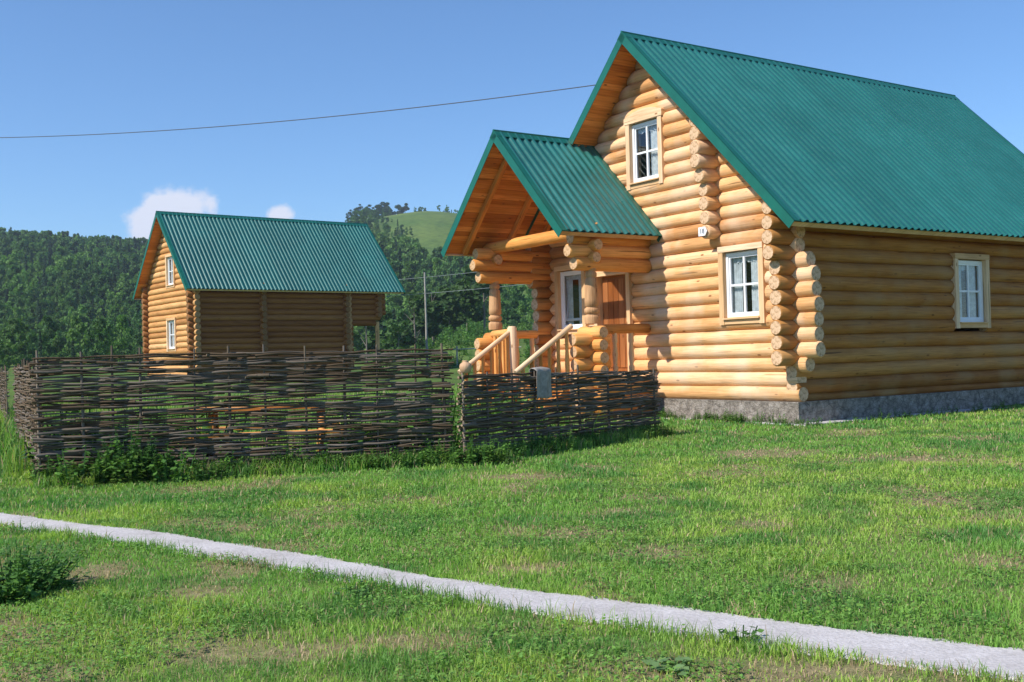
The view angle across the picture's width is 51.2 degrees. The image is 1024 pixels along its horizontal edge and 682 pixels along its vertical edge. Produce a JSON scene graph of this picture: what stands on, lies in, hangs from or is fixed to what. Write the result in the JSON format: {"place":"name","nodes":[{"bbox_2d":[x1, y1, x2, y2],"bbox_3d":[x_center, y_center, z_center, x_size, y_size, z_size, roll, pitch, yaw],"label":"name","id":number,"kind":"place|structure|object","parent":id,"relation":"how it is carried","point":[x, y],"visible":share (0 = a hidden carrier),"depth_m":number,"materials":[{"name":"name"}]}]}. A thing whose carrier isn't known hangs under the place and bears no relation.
{"place":"outdoors","nodes":[
{"label":"outdoors","id":0,"kind":"place"},
{"bbox_2d":[0,211,1023,681],"bbox_3d":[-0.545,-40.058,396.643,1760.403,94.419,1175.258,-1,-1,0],"label":"ground","id":1,"kind":"structure","parent":0,"point":[430,229],"depth_m":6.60,"materials":[{"name":"green plant"}]},
{"bbox_2d":[0,365,10,424],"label":"wattle fence","id":2,"kind":"object","parent":1,"relation":"on","point":[4,392],"visible":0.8,"depth_m":23.21,"materials":[{"name":"grey wood"}]},
{"bbox_2d":[12,359,45,470],"bbox_3d":[-6.991,1.035,15.367,0.129,1.609,6.799,-1,-1,-27],"label":"wattle fence","id":3,"kind":"object","parent":1,"relation":"on","point":[22,405],"visible":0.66,"depth_m":14.87,"materials":[{"name":"brown wood"}]},
{"bbox_2d":[0,539,90,602],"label":"leafy bush","id":4,"kind":"object","parent":1,"relation":"on","point":[20,577],"visible":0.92,"depth_m":6.38,"materials":[{"name":"green plant"}]},
{"bbox_2d":[0,227,147,370],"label":"wooded slope","id":5,"kind":"structure","parent":1,"relation":"on","point":[66,274],"depth_m":250.93,"materials":[{"name":"green plant"}]},
{"bbox_2d":[92,424,157,484],"bbox_3d":[-4.410,1.298,12.272,0.720,0.784,0.695,-2,-1,35],"label":"leafy bush","id":6,"kind":"object","parent":1,"relation":"on","point":[130,457],"visible":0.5,"depth_m":12.19,"materials":[{"name":"green plant"}]},
{"bbox_2d":[29,343,455,476],"bbox_3d":[-3.106,0.863,12.931,4.994,1.686,0.131,-1,-1,-18],"label":"wattle fence","id":7,"kind":"object","parent":1,"relation":"on","point":[311,385],"visible":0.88,"depth_m":12.89,"materials":[{"name":"brown wicker"}]},
{"bbox_2d":[185,406,343,455],"bbox_3d":[-3.248,1.258,14.236,1.960,0.785,1.700,-1,-1,-12],"label":"picnic table","id":8,"kind":"object","parent":1,"relation":"on","point":[218,427],"visible":0.08,"depth_m":13.84,"materials":[{"name":"brown wood"}]},
{"bbox_2d":[132,211,405,380],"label":"log house","id":9,"kind":"structure","parent":1,"relation":"on","point":[211,283],"depth_m":50.79,"materials":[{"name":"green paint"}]},
{"bbox_2d":[165,254,176,288],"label":"window","id":10,"kind":"structure","parent":9,"relation":"in","point":[170,267],"depth_m":50.20,"materials":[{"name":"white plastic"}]},
{"bbox_2d":[166,317,177,351],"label":"window","id":11,"kind":"structure","parent":9,"relation":"in","point":[171,330],"depth_m":50.19,"materials":[{"name":"white plastic"}]},
{"bbox_2d":[385,284,523,296],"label":"power line","id":12,"kind":"object","parent":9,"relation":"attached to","point":[451,291],"visible":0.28,"depth_m":58.72,"materials":[{"name":"metal"}]},
{"bbox_2d":[0,381,676,489],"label":"tall grass","id":13,"kind":"structure","parent":1,"relation":"on","point":[12,454],"depth_m":14.69,"materials":[{"name":"green plant"}]},
{"bbox_2d":[345,209,351,219],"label":"broadleaf tree","id":14,"kind":"object","parent":1,"relation":"on","point":[348,214],"visible":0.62,"depth_m":680.50,"materials":[{"name":"green plant"}]},
{"bbox_2d":[334,583,372,598],"bbox_3d":[-0.900,1.446,6.093,0.219,0.098,0.187,-2,-1,27],"label":"broad leaf weed","id":15,"kind":"object","parent":1,"relation":"on","point":[350,589],"visible":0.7,"depth_m":6.07,"materials":[{"name":"green plant"}]},
{"bbox_2d":[353,326,388,361],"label":"broadleaf tree","id":16,"kind":"object","parent":1,"relation":"on","point":[370,338],"visible":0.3,"depth_m":118.51,"materials":[{"name":"green plant"}]},
{"bbox_2d":[361,311,400,352],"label":"broadleaf tree","id":17,"kind":"object","parent":1,"relation":"on","point":[387,315],"visible":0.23,"depth_m":121.59,"materials":[{"name":"green plant"}]},
{"bbox_2d":[379,202,392,214],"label":"broadleaf tree","id":18,"kind":"object","parent":1,"relation":"on","point":[385,205],"visible":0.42,"depth_m":705.81,"materials":[{"name":"green plant"}]},
{"bbox_2d":[381,318,410,351],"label":"broadleaf tree","id":19,"kind":"object","parent":1,"relation":"on","point":[393,333],"visible":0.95,"depth_m":111.44,"materials":[{"name":"green plant"}]},
{"bbox_2d":[392,204,404,214],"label":"broadleaf tree","id":20,"kind":"object","parent":1,"relation":"on","point":[396,212],"visible":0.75,"depth_m":706.00,"materials":[{"name":"green plant"}]},
{"bbox_2d":[345,205,457,238],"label":"hill bushes","id":21,"kind":"object","parent":1,"relation":"on","point":[360,216],"visible":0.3,"depth_m":523.90,"materials":[{"name":"green plant"}]},
{"bbox_2d":[397,203,409,213],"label":"broadleaf tree","id":22,"kind":"object","parent":1,"relation":"on","point":[406,207],"visible":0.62,"depth_m":704.81,"materials":[{"name":"green plant"}]},
{"bbox_2d":[399,296,437,347],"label":"broadleaf tree","id":23,"kind":"object","parent":1,"relation":"on","point":[418,307],"visible":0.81,"depth_m":125.94,"materials":[{"name":"green plant"}]},
{"bbox_2d":[424,272,427,362],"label":"utility pole","id":24,"kind":"object","parent":1,"relation":"on","point":[426,338],"visible":0.66,"depth_m":60.29,"materials":[{"name":"grey wood"}]},
{"bbox_2d":[399,272,473,279],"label":"power line","id":25,"kind":"object","parent":24,"relation":"attached to","point":[435,276],"visible":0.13,"depth_m":60.69,"materials":[{"name":"metal"}]},
{"bbox_2d":[405,287,458,345],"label":"broadleaf tree","id":26,"kind":"object","parent":1,"relation":"on","point":[448,300],"visible":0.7,"depth_m":129.00,"materials":[{"name":"green plant"}]},
{"bbox_2d":[353,231,533,353],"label":"wooded hillside","id":27,"kind":"structure","parent":1,"relation":"on","point":[407,259],"depth_m":259.30,"materials":[{"name":"green plant"}]},
{"bbox_2d":[429,285,468,339],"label":"broadleaf tree","id":28,"kind":"object","parent":1,"relation":"on","point":[458,320],"visible":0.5,"depth_m":133.45,"materials":[{"name":"green plant"}]},
{"bbox_2d":[450,275,486,334],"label":"broadleaf tree","id":29,"kind":"object","parent":1,"relation":"on","point":[467,278],"visible":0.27,"depth_m":137.94,"materials":[{"name":"green plant"}]},
{"bbox_2d":[427,346,520,365],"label":"rail fence","id":30,"kind":"object","parent":1,"relation":"on","point":[456,349],"visible":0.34,"depth_m":57.95,"materials":[{"name":"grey wood"}]},
{"bbox_2d":[451,265,501,335],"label":"broadleaf tree","id":31,"kind":"object","parent":1,"relation":"on","point":[472,305],"visible":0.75,"depth_m":130.61,"materials":[{"name":"green plant"}]},
{"bbox_2d":[0,315,1016,488],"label":"weeds","id":32,"kind":"object","parent":1,"relation":"on","point":[163,466],"visible":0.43,"depth_m":13.24,"materials":[{"name":"green plant"}]},
{"bbox_2d":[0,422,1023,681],"bbox_3d":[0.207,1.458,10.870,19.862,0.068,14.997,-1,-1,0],"label":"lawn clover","id":33,"kind":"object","parent":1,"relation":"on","point":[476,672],"visible":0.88,"depth_m":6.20,"materials":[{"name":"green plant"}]},
{"bbox_2d":[0,512,1023,681],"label":"footpath","id":34,"kind":"structure","parent":1,"relation":"on","point":[916,649],"depth_m":5.48,"materials":[{"name":"concrete"}]},
{"bbox_2d":[456,365,661,457],"bbox_3d":[0.863,0.987,15.488,0.131,1.300,4.958,-2,-1,38],"label":"wattle fence","id":35,"kind":"object","parent":1,"relation":"on","point":[534,416],"visible":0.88,"depth_m":15.12,"materials":[{"name":"brown wicker"}]},
{"bbox_2d":[459,360,471,372],"bbox_3d":[-0.592,0.328,13.617,0.160,0.160,0.160,-1,-1,0],"label":"clay jug","id":36,"kind":"object","parent":35,"relation":"on","point":[465,366],"visible":1,"depth_m":13.56,"materials":[{"name":"brown ceramic"}]},
{"bbox_2d":[529,367,551,399],"bbox_3d":[0.405,0.584,14.891,0.151,0.450,0.384,-2,-1,38],"label":"grey cloth","id":37,"kind":"object","parent":35,"relation":"hanging from","point":[543,384],"visible":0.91,"depth_m":14.84,"materials":[{"name":"grey fabric"}]},
{"bbox_2d":[640,655,696,675],"bbox_3d":[0.674,1.394,4.561,0.249,0.103,0.334,-1,-1,0],"label":"thistle","id":38,"kind":"object","parent":1,"relation":"on","point":[655,664],"visible":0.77,"depth_m":4.51,"materials":[{"name":"green plant"}]},
{"bbox_2d":[441,31,1023,425],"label":"log house","id":39,"kind":"structure","parent":1,"relation":"on","point":[700,229],"depth_m":21.51,"materials":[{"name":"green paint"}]},
{"bbox_2d":[0,84,595,137],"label":"power line","id":40,"kind":"object","parent":39,"relation":"attached to","point":[318,117],"visible":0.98,"depth_m":26.55,"materials":[{"name":"black metal"}]},
{"bbox_2d":[554,265,588,334],"bbox_3d":[1.426,-0.941,24.411,0.355,1.580,1.130,-1,-1,-34],"label":"window","id":41,"kind":"structure","parent":39,"relation":"in","point":[564,277],"depth_m":24.68,"materials":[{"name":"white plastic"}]},
{"bbox_2d":[594,271,635,370],"bbox_3d":[2.270,-0.415,23.167,0.290,2.230,1.220,-1,-1,-34],"label":"door","id":42,"kind":"structure","parent":39,"relation":"in","point":[615,296],"depth_m":23.13,"materials":[{"name":"wood"}]},
{"bbox_2d":[623,107,665,190],"bbox_3d":[2.836,-4.012,22.254,0.355,1.627,1.180,-1,-1,-34],"label":"window","id":43,"kind":"structure","parent":39,"relation":"in","point":[647,119],"depth_m":22.26,"materials":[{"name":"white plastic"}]},
{"bbox_2d":[717,241,767,324],"bbox_3d":[4.380,-1.062,20.049,0.355,1.490,1.130,-1,-1,-34],"label":"window","id":44,"kind":"structure","parent":39,"relation":"in","point":[731,280],"depth_m":20.15,"materials":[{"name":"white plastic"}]},
{"bbox_2d":[950,253,990,327],"bbox_3d":[9.369,-1.021,22.015,1.200,1.520,0.355,-1,-1,-34],"label":"window","id":45,"kind":"structure","parent":39,"relation":"in","point":[976,266],"depth_m":22.13,"materials":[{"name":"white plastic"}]},
{"bbox_2d":[718,625,763,645],"bbox_3d":[1.050,1.373,4.943,0.196,0.124,0.210,-2,-1,24],"label":"broad leaf weed","id":46,"kind":"object","parent":1,"relation":"on","point":[751,633],"visible":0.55,"depth_m":4.94,"materials":[{"name":"green plant"}]},
{"bbox_2d":[0,0,1023,238],"label":"sky","id":47,"kind":"structure","parent":0,"point":[68,67],"materials":[{"name":"blue"}]}
]}

